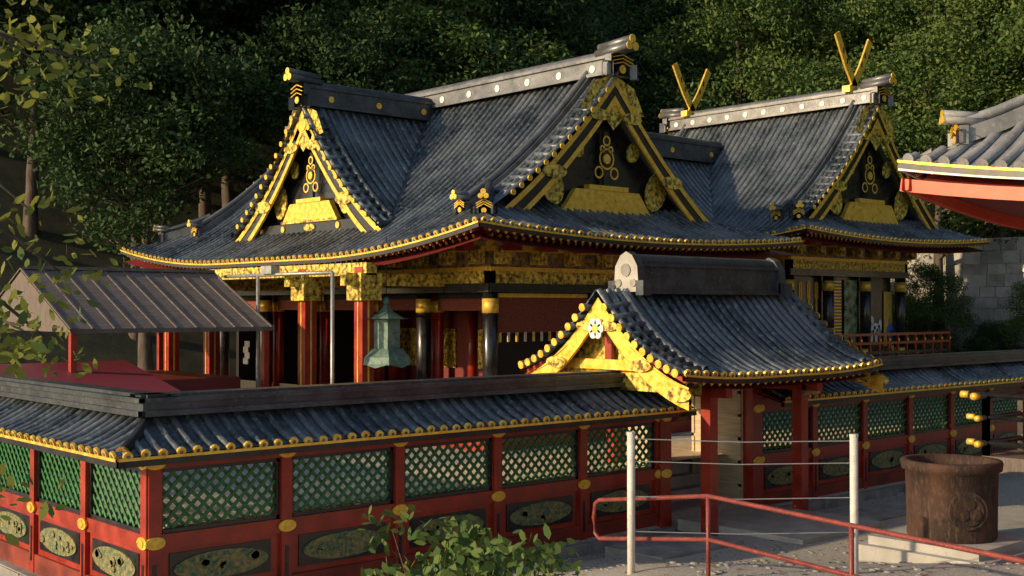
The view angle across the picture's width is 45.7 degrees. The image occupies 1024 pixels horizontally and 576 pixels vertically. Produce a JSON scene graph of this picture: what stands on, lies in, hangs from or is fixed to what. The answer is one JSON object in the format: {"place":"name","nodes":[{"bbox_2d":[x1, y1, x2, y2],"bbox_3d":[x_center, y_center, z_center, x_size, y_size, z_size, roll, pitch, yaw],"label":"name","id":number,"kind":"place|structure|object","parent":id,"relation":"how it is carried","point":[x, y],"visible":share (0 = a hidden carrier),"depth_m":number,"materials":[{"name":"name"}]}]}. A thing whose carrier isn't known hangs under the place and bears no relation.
{"place":"outdoors","nodes":[
{"label":"outdoors","id":0,"kind":"place"},
{"bbox_2d":[0,5,1023,375],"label":"terrain","id":1,"kind":"structure","parent":0,"point":[54,227],"depth_m":52.70,"materials":[{"name":"green plant"}]},
{"bbox_2d":[0,0,86,64],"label":"tree","id":2,"kind":"object","parent":1,"relation":"on","point":[42,14],"visible":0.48,"depth_m":49.99,"materials":[{"name":"green plant"}]},
{"bbox_2d":[0,0,159,236],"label":"tree","id":3,"kind":"object","parent":1,"relation":"on","point":[31,194],"visible":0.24,"depth_m":51.99,"materials":[{"name":"green plant"}]},
{"bbox_2d":[0,0,245,246],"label":"tree","id":4,"kind":"object","parent":1,"relation":"on","point":[78,8],"visible":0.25,"depth_m":50.95,"materials":[{"name":"green plant"}]},
{"bbox_2d":[0,2,262,340],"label":"tree","id":5,"kind":"object","parent":1,"relation":"on","point":[111,135],"visible":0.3,"depth_m":46.19,"materials":[{"name":"green plant"}]},
{"bbox_2d":[42,0,342,216],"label":"tree","id":6,"kind":"object","parent":1,"relation":"on","point":[204,208],"visible":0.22,"depth_m":53.20,"materials":[{"name":"green plant"}]},
{"bbox_2d":[144,0,347,207],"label":"tree","id":7,"kind":"object","parent":1,"relation":"on","point":[227,191],"visible":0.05,"depth_m":56.78,"materials":[{"name":"green plant"}]},
{"bbox_2d":[223,0,427,112],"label":"tree","id":8,"kind":"object","parent":1,"relation":"on","point":[349,1],"visible":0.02,"depth_m":57.94,"materials":[{"name":"green plant"}]},
{"bbox_2d":[229,0,443,163],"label":"tree","id":9,"kind":"object","parent":1,"relation":"on","point":[328,5],"visible":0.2,"depth_m":54.30,"materials":[{"name":"green plant"}]},
{"bbox_2d":[329,0,513,90],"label":"tree","id":10,"kind":"object","parent":1,"relation":"on","point":[464,6],"visible":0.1,"depth_m":57.44,"materials":[{"name":"green plant"}]},
{"bbox_2d":[421,0,571,35],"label":"tree","id":11,"kind":"object","parent":1,"relation":"on","point":[500,20],"visible":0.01,"depth_m":69.39,"materials":[{"name":"green plant"}]},
{"bbox_2d":[0,349,1023,575],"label":"roofed fence","id":12,"kind":"object","parent":1,"relation":"on","point":[94,429],"visible":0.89,"depth_m":20.62,"materials":[{"name":"wood"}]},
{"bbox_2d":[405,0,631,74],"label":"tree","id":13,"kind":"object","parent":1,"relation":"on","point":[544,12],"visible":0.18,"depth_m":61.07,"materials":[{"name":"green plant"}]},
{"bbox_2d":[478,0,641,53],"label":"tree","id":14,"kind":"object","parent":1,"relation":"on","point":[609,33],"visible":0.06,"depth_m":73.74,"materials":[{"name":"green plant"}]},
{"bbox_2d":[515,31,653,122],"bbox_3d":[2.374,-5.683,65.134,11.094,16.117,10.814,0,-1,19],"label":"tree","id":15,"kind":"object","parent":1,"relation":"on","point":[642,82],"visible":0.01,"depth_m":63.95,"materials":[{"name":"green plant"}]},
{"bbox_2d":[579,0,677,51],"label":"tree","id":16,"kind":"object","parent":1,"relation":"on","point":[629,10],"visible":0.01,"depth_m":82.30,"materials":[{"name":"green plant"}]},
{"bbox_2d":[599,15,680,73],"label":"tree","id":17,"kind":"object","parent":1,"relation":"on","point":[633,31],"visible":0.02,"depth_m":75.71,"materials":[{"name":"green plant"}]},
{"bbox_2d":[582,47,700,126],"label":"tree","id":18,"kind":"object","parent":1,"relation":"on","point":[643,66],"visible":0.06,"depth_m":65.72,"materials":[{"name":"green plant"}]},
{"bbox_2d":[599,0,718,74],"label":"tree","id":19,"kind":"object","parent":1,"relation":"on","point":[638,15],"visible":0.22,"depth_m":77.60,"materials":[{"name":"green plant"}]},
{"bbox_2d":[638,0,727,79],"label":"tree","id":20,"kind":"object","parent":1,"relation":"on","point":[680,6],"visible":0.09,"depth_m":76.91,"materials":[{"name":"green plant"}]},
{"bbox_2d":[628,61,766,133],"bbox_3d":[9.225,-3.643,65.948,11.180,17.080,11.829,0,-1,12],"label":"tree","id":21,"kind":"object","parent":1,"relation":"on","point":[654,116],"visible":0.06,"depth_m":63.01,"materials":[{"name":"green plant"}]},
{"bbox_2d":[632,0,846,131],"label":"tree","id":22,"kind":"object","parent":1,"relation":"on","point":[758,13],"visible":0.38,"depth_m":61.29,"materials":[{"name":"green plant"}]},
{"bbox_2d":[684,2,812,102],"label":"tree","id":23,"kind":"object","parent":1,"relation":"on","point":[716,59],"visible":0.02,"depth_m":67.76,"materials":[{"name":"green plant"}]},
{"bbox_2d":[701,0,875,100],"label":"tree","id":24,"kind":"object","parent":1,"relation":"on","point":[818,28],"visible":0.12,"depth_m":64.40,"materials":[{"name":"green plant"}]},
{"bbox_2d":[714,0,883,96],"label":"tree","id":25,"kind":"object","parent":1,"relation":"on","point":[804,8],"visible":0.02,"depth_m":69.01,"materials":[{"name":"green plant"}]},
{"bbox_2d":[741,58,920,184],"bbox_3d":[15.186,-2.882,58.032,10.011,15.972,10.471,0,-1,1],"label":"tree","id":26,"kind":"object","parent":1,"relation":"on","point":[807,84],"visible":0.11,"depth_m":56.83,"materials":[{"name":"green plant"}]},
{"bbox_2d":[813,0,917,121],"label":"tree","id":27,"kind":"object","parent":1,"relation":"on","point":[861,33],"visible":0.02,"depth_m":65.89,"materials":[{"name":"green plant"}]},
{"bbox_2d":[817,0,993,178],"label":"tree","id":28,"kind":"object","parent":1,"relation":"on","point":[890,13],"visible":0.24,"depth_m":60.15,"materials":[{"name":"green plant"}]},
{"bbox_2d":[890,288,945,352],"bbox_3d":[17.391,2.757,55.389,4.461,5.668,4.217,0,-1,25],"label":"bush","id":29,"kind":"object","parent":1,"relation":"on","point":[915,329],"visible":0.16,"depth_m":54.58,"materials":[{"name":"green plant"}]},
{"bbox_2d":[916,1,934,219],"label":"cedar trunk","id":30,"kind":"object","parent":1,"relation":"on","point":[931,210],"visible":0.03,"depth_m":60.40,"materials":[{"name":"brown plant"}]},
{"bbox_2d":[842,20,1023,352],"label":"tree","id":31,"kind":"object","parent":1,"relation":"on","point":[950,64],"visible":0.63,"depth_m":53.42,"materials":[{"name":"green plant"}]},
{"bbox_2d":[890,261,980,352],"bbox_3d":[18.241,2.184,52.873,4.088,6.710,3.909,0,-1,-5],"label":"bush","id":32,"kind":"object","parent":1,"relation":"on","point":[930,273],"visible":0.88,"depth_m":52.40,"materials":[{"name":"green plant"}]},
{"bbox_2d":[849,0,1022,229],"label":"tree","id":33,"kind":"object","parent":1,"relation":"on","point":[906,56],"visible":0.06,"depth_m":63.09,"materials":[{"name":"green plant"}]},
{"bbox_2d":[890,237,1023,347],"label":"retaining wall","id":34,"kind":"structure","parent":1,"relation":"on","point":[992,272],"depth_m":54.18,"materials":[{"name":"stone"}]},
{"bbox_2d":[906,0,1023,237],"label":"tree","id":35,"kind":"object","parent":1,"relation":"on","point":[964,9],"visible":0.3,"depth_m":57.73,"materials":[{"name":"green plant"}]},
{"bbox_2d":[941,0,1023,109],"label":"tree","id":36,"kind":"object","parent":1,"relation":"on","point":[996,9],"visible":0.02,"depth_m":59.76,"materials":[{"name":"green plant"}]},
{"bbox_2d":[954,318,1023,351],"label":"bush","id":37,"kind":"object","parent":1,"relation":"on","point":[984,336],"visible":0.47,"depth_m":51.98,"materials":[{"name":"green plant"}]},
{"bbox_2d":[963,0,1023,93],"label":"tree","id":38,"kind":"object","parent":1,"relation":"on","point":[1015,28],"visible":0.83,"depth_m":52.13,"materials":[{"name":"green plant"}]},
{"bbox_2d":[998,280,1023,348],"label":"bush","id":39,"kind":"object","parent":1,"relation":"on","point":[1015,326],"visible":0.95,"depth_m":50.30,"materials":[{"name":"green plant"}]},
{"bbox_2d":[4,398,1023,575],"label":"court ground","id":40,"kind":"structure","parent":0,"point":[679,558],"depth_m":23.19,"materials":[{"name":"stone"}]},
{"bbox_2d":[0,0,151,545],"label":"tree","id":41,"kind":"object","parent":40,"relation":"on","point":[31,347],"visible":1,"depth_m":6.89,"materials":[{"name":"green plant"}]},
{"bbox_2d":[18,11,283,370],"bbox_3d":[-13.443,-2.938,46.395,9.416,15.116,9.963,0,-1,-10],"label":"tree","id":42,"kind":"object","parent":40,"relation":"on","point":[158,135],"visible":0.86,"depth_m":44.91,"materials":[{"name":"green plant"}]},
{"bbox_2d":[0,266,333,474],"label":"plank shelter","id":43,"kind":"object","parent":40,"relation":"on","point":[160,302],"visible":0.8,"depth_m":28.95,"materials":[{"name":"grey wood"}]},
{"bbox_2d":[212,2,437,193],"bbox_3d":[-8.216,-3.784,52.432,10.091,16.879,9.836,0,-1,22],"label":"tree","id":44,"kind":"object","parent":40,"relation":"on","point":[369,40],"visible":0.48,"depth_m":50.57,"materials":[{"name":"green plant"}]},
{"bbox_2d":[120,34,802,450],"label":"shrine building","id":45,"kind":"structure","parent":40,"relation":"on","point":[512,216],"depth_m":32.14,"materials":[{"name":"grey tile"}]},
{"bbox_2d":[363,238,411,367],"bbox_3d":[-3.023,0.349,29.215,1.320,3.100,1.280,1,-1,-42],"label":"bronze lantern","id":46,"kind":"object","parent":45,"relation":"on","point":[387,350],"visible":0.94,"depth_m":28.89,"materials":[{"name":"teal metal"}]},
{"bbox_2d":[355,504,580,575],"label":"bush","id":47,"kind":"object","parent":40,"relation":"on","point":[462,539],"visible":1,"depth_m":11.73,"materials":[{"name":"green plant"}]},
{"bbox_2d":[381,5,572,93],"bbox_3d":[-2.214,-3.869,55.940,12.219,18.077,11.682,0,-1,19],"label":"tree","id":48,"kind":"object","parent":40,"relation":"on","point":[462,39],"visible":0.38,"depth_m":54.11,"materials":[{"name":"green plant"}]},
{"bbox_2d":[399,17,577,91],"bbox_3d":[-0.541,-4.154,58.593,10.841,17.433,10.247,1,-1,-42],"label":"tree","id":49,"kind":"object","parent":40,"relation":"on","point":[522,51],"visible":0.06,"depth_m":55.90,"materials":[{"name":"green plant"}]},
{"bbox_2d":[646,132,724,405],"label":"connecting roof","id":50,"kind":"structure","parent":40,"relation":"on","point":[687,160],"depth_m":44.01,"materials":[{"name":"grey tile"}]},
{"bbox_2d":[518,251,888,535],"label":"side gate","id":51,"kind":"structure","parent":40,"relation":"on","point":[721,342],"depth_m":25.17,"materials":[{"name":"grey tile"}]},
{"bbox_2d":[627,431,858,574],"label":"wire fence","id":52,"kind":"object","parent":40,"relation":"on","point":[631,461],"visible":0.97,"depth_m":15.24,"materials":[{"name":"grey metal"}]},
{"bbox_2d":[592,494,1023,575],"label":"red handrail","id":53,"kind":"object","parent":40,"relation":"on","point":[708,539],"visible":1,"depth_m":13.55,"materials":[{"name":"metal"}]},
{"bbox_2d":[659,31,989,412],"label":"shrine building","id":54,"kind":"structure","parent":40,"relation":"on","point":[815,172],"depth_m":42.62,"materials":[{"name":"grey tile"}]},
{"bbox_2d":[858,454,1023,563],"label":"water basin","id":55,"kind":"object","parent":40,"relation":"on","point":[952,498],"visible":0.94,"depth_m":17.23,"materials":[{"name":"metal"}]},
{"bbox_2d":[896,94,1023,534],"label":"side hall","id":56,"kind":"structure","parent":40,"relation":"on","point":[975,169],"depth_m":19.12,"materials":[{"name":"red wood"}]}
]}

